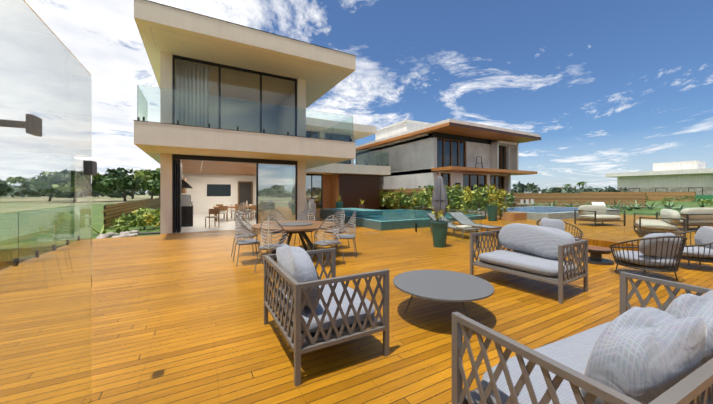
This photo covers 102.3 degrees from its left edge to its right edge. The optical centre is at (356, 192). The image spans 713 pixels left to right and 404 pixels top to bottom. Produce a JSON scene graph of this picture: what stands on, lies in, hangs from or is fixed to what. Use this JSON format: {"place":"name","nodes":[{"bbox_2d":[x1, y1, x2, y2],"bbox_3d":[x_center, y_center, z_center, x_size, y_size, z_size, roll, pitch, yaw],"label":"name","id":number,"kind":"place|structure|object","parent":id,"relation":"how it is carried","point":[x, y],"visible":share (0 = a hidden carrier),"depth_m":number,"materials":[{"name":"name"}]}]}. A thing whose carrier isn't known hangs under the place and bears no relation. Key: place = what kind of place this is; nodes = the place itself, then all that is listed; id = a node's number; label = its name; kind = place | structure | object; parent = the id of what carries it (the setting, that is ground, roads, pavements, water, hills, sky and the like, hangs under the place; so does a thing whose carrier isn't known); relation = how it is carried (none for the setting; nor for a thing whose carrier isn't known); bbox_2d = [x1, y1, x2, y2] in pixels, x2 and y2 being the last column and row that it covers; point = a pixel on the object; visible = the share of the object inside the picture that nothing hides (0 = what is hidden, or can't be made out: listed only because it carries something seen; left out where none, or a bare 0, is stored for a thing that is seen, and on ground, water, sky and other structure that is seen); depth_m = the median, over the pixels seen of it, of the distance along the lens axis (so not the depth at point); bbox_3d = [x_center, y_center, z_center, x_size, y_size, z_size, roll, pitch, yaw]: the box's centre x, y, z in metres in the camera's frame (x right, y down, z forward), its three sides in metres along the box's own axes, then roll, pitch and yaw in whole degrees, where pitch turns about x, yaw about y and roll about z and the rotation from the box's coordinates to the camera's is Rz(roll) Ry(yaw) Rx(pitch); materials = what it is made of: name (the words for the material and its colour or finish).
{"place":"outdoors","nodes":[
{"label":"outdoors","id":0,"kind":"place"},
{"bbox_2d":[92,193,158,203],"bbox_3d":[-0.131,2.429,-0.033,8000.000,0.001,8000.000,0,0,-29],"label":"terrain","id":1,"kind":"structure","parent":0,"point":[107,199],"depth_m":104.16,"materials":[{"name":"beige sand"}]},
{"bbox_2d":[92,167,159,200],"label":"hill trees","id":2,"kind":"object","parent":1,"relation":"on","point":[118,178],"visible":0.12,"depth_m":75.26,"materials":[{"name":"green plant"}]},
{"bbox_2d":[102,198,159,228],"bbox_3d":[-20.032,1.489,28.381,0.072,1.880,35.000,0,0,-29],"label":"boundary fence","id":3,"kind":"object","parent":1,"relation":"on","point":[111,212],"visible":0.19,"depth_m":16.50,"materials":[{"name":"brown wood"}]},
{"bbox_2d":[92,181,627,197],"bbox_3d":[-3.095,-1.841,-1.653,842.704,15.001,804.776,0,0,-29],"label":"tree line","id":4,"kind":"object","parent":1,"relation":"on","point":[527,187],"visible":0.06,"depth_m":152.73,"materials":[{"name":"green plant"}]},
{"bbox_2d":[563,181,586,188],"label":"palm trees","id":5,"kind":"object","parent":1,"relation":"on","point":[579,183],"visible":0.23,"depth_m":139.75,"materials":[{"name":"green plant"}]},
{"bbox_2d":[25,0,712,192],"label":"sky","id":6,"kind":"structure","parent":0,"point":[606,86],"materials":[{"name":"blue"}]},
{"bbox_2d":[90,212,712,403],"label":"deck floor","id":7,"kind":"structure","parent":0,"point":[177,318],"depth_m":3.46,"materials":[{"name":"brown wood"}]},
{"bbox_2d":[0,0,91,403],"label":"glass screen","id":8,"kind":"object","parent":7,"relation":"on","point":[45,220],"visible":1,"depth_m":1.46,"materials":[{"name":"clear glass"}]},
{"bbox_2d":[88,161,96,174],"bbox_3d":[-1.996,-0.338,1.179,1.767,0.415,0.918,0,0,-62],"label":"wall lamp","id":9,"kind":"object","parent":8,"relation":"attached to","point":[92,167],"visible":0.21,"depth_m":2.07,"materials":[{"name":"grey metal"}]},
{"bbox_2d":[231,211,259,256],"bbox_3d":[-2.742,0.995,7.117,0.537,1.072,0.557,0,0,-5],"label":"dining chair","id":10,"kind":"object","parent":7,"relation":"on","point":[243,230],"visible":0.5,"depth_m":7.00,"materials":[{"name":"grey wicker"}]},
{"bbox_2d":[233,214,262,266],"bbox_3d":[-2.373,0.995,6.259,0.537,1.072,0.557,0,0,-30],"label":"dining chair","id":11,"kind":"object","parent":7,"relation":"on","point":[246,241],"visible":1,"depth_m":6.11,"materials":[{"name":"grey wicker"}]},
{"bbox_2d":[133,0,390,233],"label":"house","id":12,"kind":"structure","parent":7,"relation":"on","point":[203,170],"depth_m":11.42,"materials":[{"name":"paint"}]},
{"bbox_2d":[205,204,255,227],"bbox_3d":[-6.280,1.103,15.062,2.525,0.840,5.219,0,0,-22],"label":"dining set","id":13,"kind":"object","parent":12,"relation":"on","point":[218,209],"visible":0.81,"depth_m":15.27,"materials":[{"name":"brown wood"}]},
{"bbox_2d":[175,58,294,135],"bbox_3d":[-4.908,-3.711,12.149,4.720,2.920,0.016,0,0,-29],"label":"window","id":14,"kind":"structure","parent":12,"relation":"attached to","point":[196,77],"depth_m":11.97,"materials":[{"name":"clear glass"}]},
{"bbox_2d":[238,202,249,221],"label":"interior chair","id":15,"kind":"object","parent":12,"relation":"on","point":[243,207],"visible":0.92,"depth_m":14.47,"materials":[{"name":"beige metal"}]},
{"bbox_2d":[137,85,388,165],"bbox_3d":[-1.726,-2.733,17.354,6.375,1.126,19.568,0,0,20],"label":"balcony balustrade","id":16,"kind":"object","parent":12,"relation":"on","point":[161,105],"visible":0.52,"depth_m":10.21,"materials":[{"name":"clear glass"}]},
{"bbox_2d":[254,217,287,272],"bbox_3d":[-1.645,0.995,5.705,0.557,1.072,0.537,0,0,7],"label":"dining chair","id":17,"kind":"object","parent":7,"relation":"on","point":[271,246],"visible":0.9,"depth_m":5.50,"materials":[{"name":"grey wicker"}]},
{"bbox_2d":[266,209,289,250],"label":"dining chair","id":18,"kind":"object","parent":7,"relation":"on","point":[274,216],"visible":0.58,"depth_m":8.09,"materials":[{"name":"grey wicker"}]},
{"bbox_2d":[258,163,321,222],"bbox_3d":[-3.515,0.069,17.619,1.454,2.880,10.368,0,0,0],"label":"glass panel","id":19,"kind":"object","parent":7,"relation":"on","point":[276,186],"visible":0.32,"depth_m":12.91,"materials":[{"name":"clear glass"}]},
{"bbox_2d":[252,220,335,256],"bbox_3d":[-1.503,1.155,7.039,2.000,0.802,2.000,0,0,-29],"label":"dining table","id":20,"kind":"object","parent":7,"relation":"on","point":[300,227],"visible":0.85,"depth_m":6.87,"materials":[{"name":"brown wood"}]},
{"bbox_2d":[294,208,316,244],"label":"dining chair","id":21,"kind":"object","parent":7,"relation":"on","point":[308,213],"visible":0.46,"depth_m":8.43,"materials":[{"name":"grey wicker"}]},
{"bbox_2d":[264,244,388,385],"bbox_3d":[-0.387,1.032,3.027,0.904,0.994,1.244,0,0,-29],"label":"armchair","id":22,"kind":"object","parent":7,"relation":"on","point":[310,306],"visible":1,"depth_m":2.56,"materials":[{"name":"grey fabric"}]},
{"bbox_2d":[313,215,344,264],"bbox_3d":[-0.619,0.995,6.142,0.557,1.072,0.537,0,0,-35],"label":"dining chair","id":23,"kind":"object","parent":7,"relation":"on","point":[325,242],"visible":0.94,"depth_m":5.95,"materials":[{"name":"grey wicker"}]},
{"bbox_2d":[323,209,349,247],"bbox_3d":[-0.570,0.995,7.922,0.557,1.072,0.537,0,0,39],"label":"dining chair","id":24,"kind":"object","parent":7,"relation":"on","point":[342,223],"visible":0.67,"depth_m":8.05,"materials":[{"name":"grey wicker"}]},
{"bbox_2d":[336,196,342,207],"bbox_3d":[-1.078,0.801,18.368,0.896,1.455,0.740,0,0,-10],"label":"green planter","id":25,"kind":"object","parent":7,"relation":"on","point":[339,204],"visible":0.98,"depth_m":18.23,"materials":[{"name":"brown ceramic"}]},
{"bbox_2d":[335,212,356,257],"bbox_3d":[-0.269,0.995,7.041,0.537,1.072,0.557,0,0,2],"label":"dining chair","id":26,"kind":"object","parent":7,"relation":"on","point":[348,236],"visible":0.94,"depth_m":6.89,"materials":[{"name":"grey wicker"}]},
{"bbox_2d":[359,200,364,208],"bbox_3d":[0.373,0.949,19.567,0.817,1.160,0.820,0,0,-38],"label":"brown planter","id":27,"kind":"object","parent":7,"relation":"on","point":[362,205],"visible":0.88,"depth_m":19.54,"materials":[{"name":"brown ceramic"}]},
{"bbox_2d":[320,209,484,230],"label":"pool","id":28,"kind":"structure","parent":7,"relation":"on","point":[384,225],"depth_m":12.26,"materials":[{"name":"tile"}]},
{"bbox_2d":[320,208,382,215],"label":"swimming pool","id":29,"kind":"structure","parent":28,"relation":"on","point":[351,211],"depth_m":15.65,"materials":[{"name":"liquid"}]},
{"bbox_2d":[354,210,413,220],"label":"pool water","id":30,"kind":"structure","parent":28,"relation":"on","point":[388,215],"depth_m":15.16,"materials":[{"name":"teal liquid"}]},
{"bbox_2d":[430,172,448,247],"bbox_3d":[2.359,0.474,8.139,0.528,2.110,0.534,0,0,-29],"label":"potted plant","id":31,"kind":"object","parent":7,"relation":"on","point":[440,206],"visible":1,"depth_m":8.03,"materials":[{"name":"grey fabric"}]},
{"bbox_2d":[393,270,493,317],"bbox_3d":[1.065,1.329,3.604,1.200,0.408,1.200,0,0,-29],"label":"coffee table","id":32,"kind":"object","parent":7,"relation":"on","point":[445,286],"visible":0.98,"depth_m":3.48,"materials":[{"name":"grey"}]},
{"bbox_2d":[377,184,514,218],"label":"hedge shrubs","id":33,"kind":"object","parent":7,"relation":"on","point":[422,199],"visible":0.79,"depth_m":17.14,"materials":[{"name":"green plant"}]},
{"bbox_2d":[414,206,480,247],"bbox_3d":[2.848,1.026,9.595,0.060,1.006,3.702,0,0,-17],"label":"deck glass fence","id":34,"kind":"object","parent":7,"relation":"on","point":[463,225],"visible":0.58,"depth_m":8.88,"materials":[{"name":"grey"}]},
{"bbox_2d":[481,224,501,236],"bbox_3d":[4.481,1.157,10.930,0.720,0.746,2.035,0,0,-25],"label":"lounger","id":35,"kind":"object","parent":7,"relation":"on","point":[486,227],"visible":0.19,"depth_m":10.12,"materials":[{"name":"grey fabric"}]},
{"bbox_2d":[487,193,497,220],"bbox_3d":[6.587,0.771,13.863,0.529,1.517,0.618,0,0,3],"label":"green planter","id":36,"kind":"object","parent":7,"relation":"on","point":[492,211],"visible":0.98,"depth_m":13.70,"materials":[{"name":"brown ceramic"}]},
{"bbox_2d":[470,223,587,303],"bbox_3d":[2.813,1.037,4.802,0.904,0.985,1.444,0,0,-33],"label":"loveseat","id":37,"kind":"object","parent":7,"relation":"on","point":[536,252],"visible":1,"depth_m":4.61,"materials":[{"name":"grey fabric"}]},
{"bbox_2d":[536,218,582,247],"bbox_3d":[5.299,1.104,7.510,1.001,0.853,1.001,0,0,0],"label":"tub chair","id":38,"kind":"object","parent":7,"relation":"on","point":[553,223],"visible":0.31,"depth_m":7.69,"materials":[{"name":"grey fabric"}]},
{"bbox_2d":[452,271,712,403],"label":"outdoor sofa","id":39,"kind":"object","parent":7,"relation":"on","point":[643,354],"visible":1,"depth_m":1.26,"materials":[{"name":"grey fabric"}]},
{"bbox_2d":[580,246,614,264],"bbox_3d":[5.303,1.377,6.354,0.636,0.305,0.636,0,0,-29],"label":"fire pit table","id":40,"kind":"object","parent":7,"relation":"on","point":[596,253],"visible":0.75,"depth_m":6.21,"materials":[{"name":"brown metal"}]},
{"bbox_2d":[609,233,686,280],"bbox_3d":[5.283,1.110,5.242,1.001,0.842,1.001,0,0,1],"label":"tub chair","id":41,"kind":"object","parent":7,"relation":"on","point":[656,252],"visible":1,"depth_m":4.93,"materials":[{"name":"grey fabric"}]},
{"bbox_2d":[673,226,712,269],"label":"tub chair","id":42,"kind":"object","parent":7,"relation":"on","point":[703,237],"visible":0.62,"depth_m":5.71,"materials":[{"name":"grey fabric"}]},
{"bbox_2d":[92,201,712,238],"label":"lawn ground","id":43,"kind":"structure","parent":0,"point":[97,217],"depth_m":20.21,"materials":[{"name":"green plant"}]},
{"bbox_2d":[96,230,138,238],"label":"garden stones","id":44,"kind":"object","parent":43,"relation":"on","point":[121,234],"visible":0.73,"depth_m":10.76,"materials":[{"name":"grey stone"}]},
{"bbox_2d":[92,206,159,233],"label":"garden shrubs","id":45,"kind":"object","parent":43,"relation":"on","point":[143,217],"visible":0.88,"depth_m":12.64,"materials":[{"name":"green plant"}]},
{"bbox_2d":[132,232,159,234],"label":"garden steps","id":46,"kind":"structure","parent":43,"relation":"on","point":[146,233],"depth_m":11.48,"materials":[{"name":"grey stone"}]},
{"bbox_2d":[511,193,646,205],"bbox_3d":[19.657,0.714,26.686,13.730,1.430,0.072,0,0,4],"label":"wooden fence","id":47,"kind":"object","parent":43,"relation":"on","point":[570,198],"visible":0.56,"depth_m":26.55,"materials":[{"name":"brown wood"}]},
{"bbox_2d":[592,202,604,204],"bbox_3d":[17.562,1.057,20.642,0.720,0.746,2.035,0,0,31],"label":"white lounger","id":48,"kind":"object","parent":43,"relation":"on","point":[597,203],"visible":0.23,"depth_m":21.35,"materials":[{"name":"white fabric"}]},
{"bbox_2d":[502,196,712,208],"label":"plants","id":49,"kind":"object","parent":43,"relation":"on","point":[665,199],"visible":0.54,"depth_m":27.73,"materials":[{"name":"green plant"}]},
{"bbox_2d":[581,192,695,201],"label":"wooden fence","id":50,"kind":"object","parent":43,"relation":"on","point":[654,196],"visible":0.36,"depth_m":49.88,"materials":[{"name":"brown wood"}]},
{"bbox_2d":[606,160,712,194],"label":"house","id":51,"kind":"structure","parent":43,"relation":"on","point":[696,176],"depth_m":55.58,"materials":[{"name":"paint"}]},
{"bbox_2d":[695,195,712,201],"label":"glass railing","id":52,"kind":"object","parent":43,"relation":"on","point":[705,197],"depth_m":45.52,"materials":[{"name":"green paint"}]},
{"bbox_2d":[356,119,540,209],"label":"neighbour house","id":53,"kind":"structure","parent":0,"point":[455,152],"depth_m":22.67,"materials":[{"name":"concrete"}]},
{"bbox_2d":[379,208,639,250],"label":"wooden deck","id":54,"kind":"structure","parent":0,"point":[591,241],"depth_m":8.35,"materials":[{"name":"brown wood"}]},
{"bbox_2d":[379,188,433,209],"bbox_3d":[2.422,0.589,25.110,0.072,1.880,12.500,0,0,-29],"label":"boundary fence","id":55,"kind":"object","parent":54,"relation":"on","point":[408,191],"visible":0.17,"depth_m":22.59,"materials":[{"name":"brown wood"}]},
{"bbox_2d":[469,206,553,218],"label":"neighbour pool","id":56,"kind":"structure","parent":54,"relation":"on","point":[483,212],"depth_m":16.88,"materials":[{"name":"liquid"}]},
{"bbox_2d":[503,202,712,246],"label":"glass railing","id":57,"kind":"object","parent":54,"relation":"on","point":[607,222],"visible":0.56,"depth_m":7.93,"materials":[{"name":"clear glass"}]}
]}

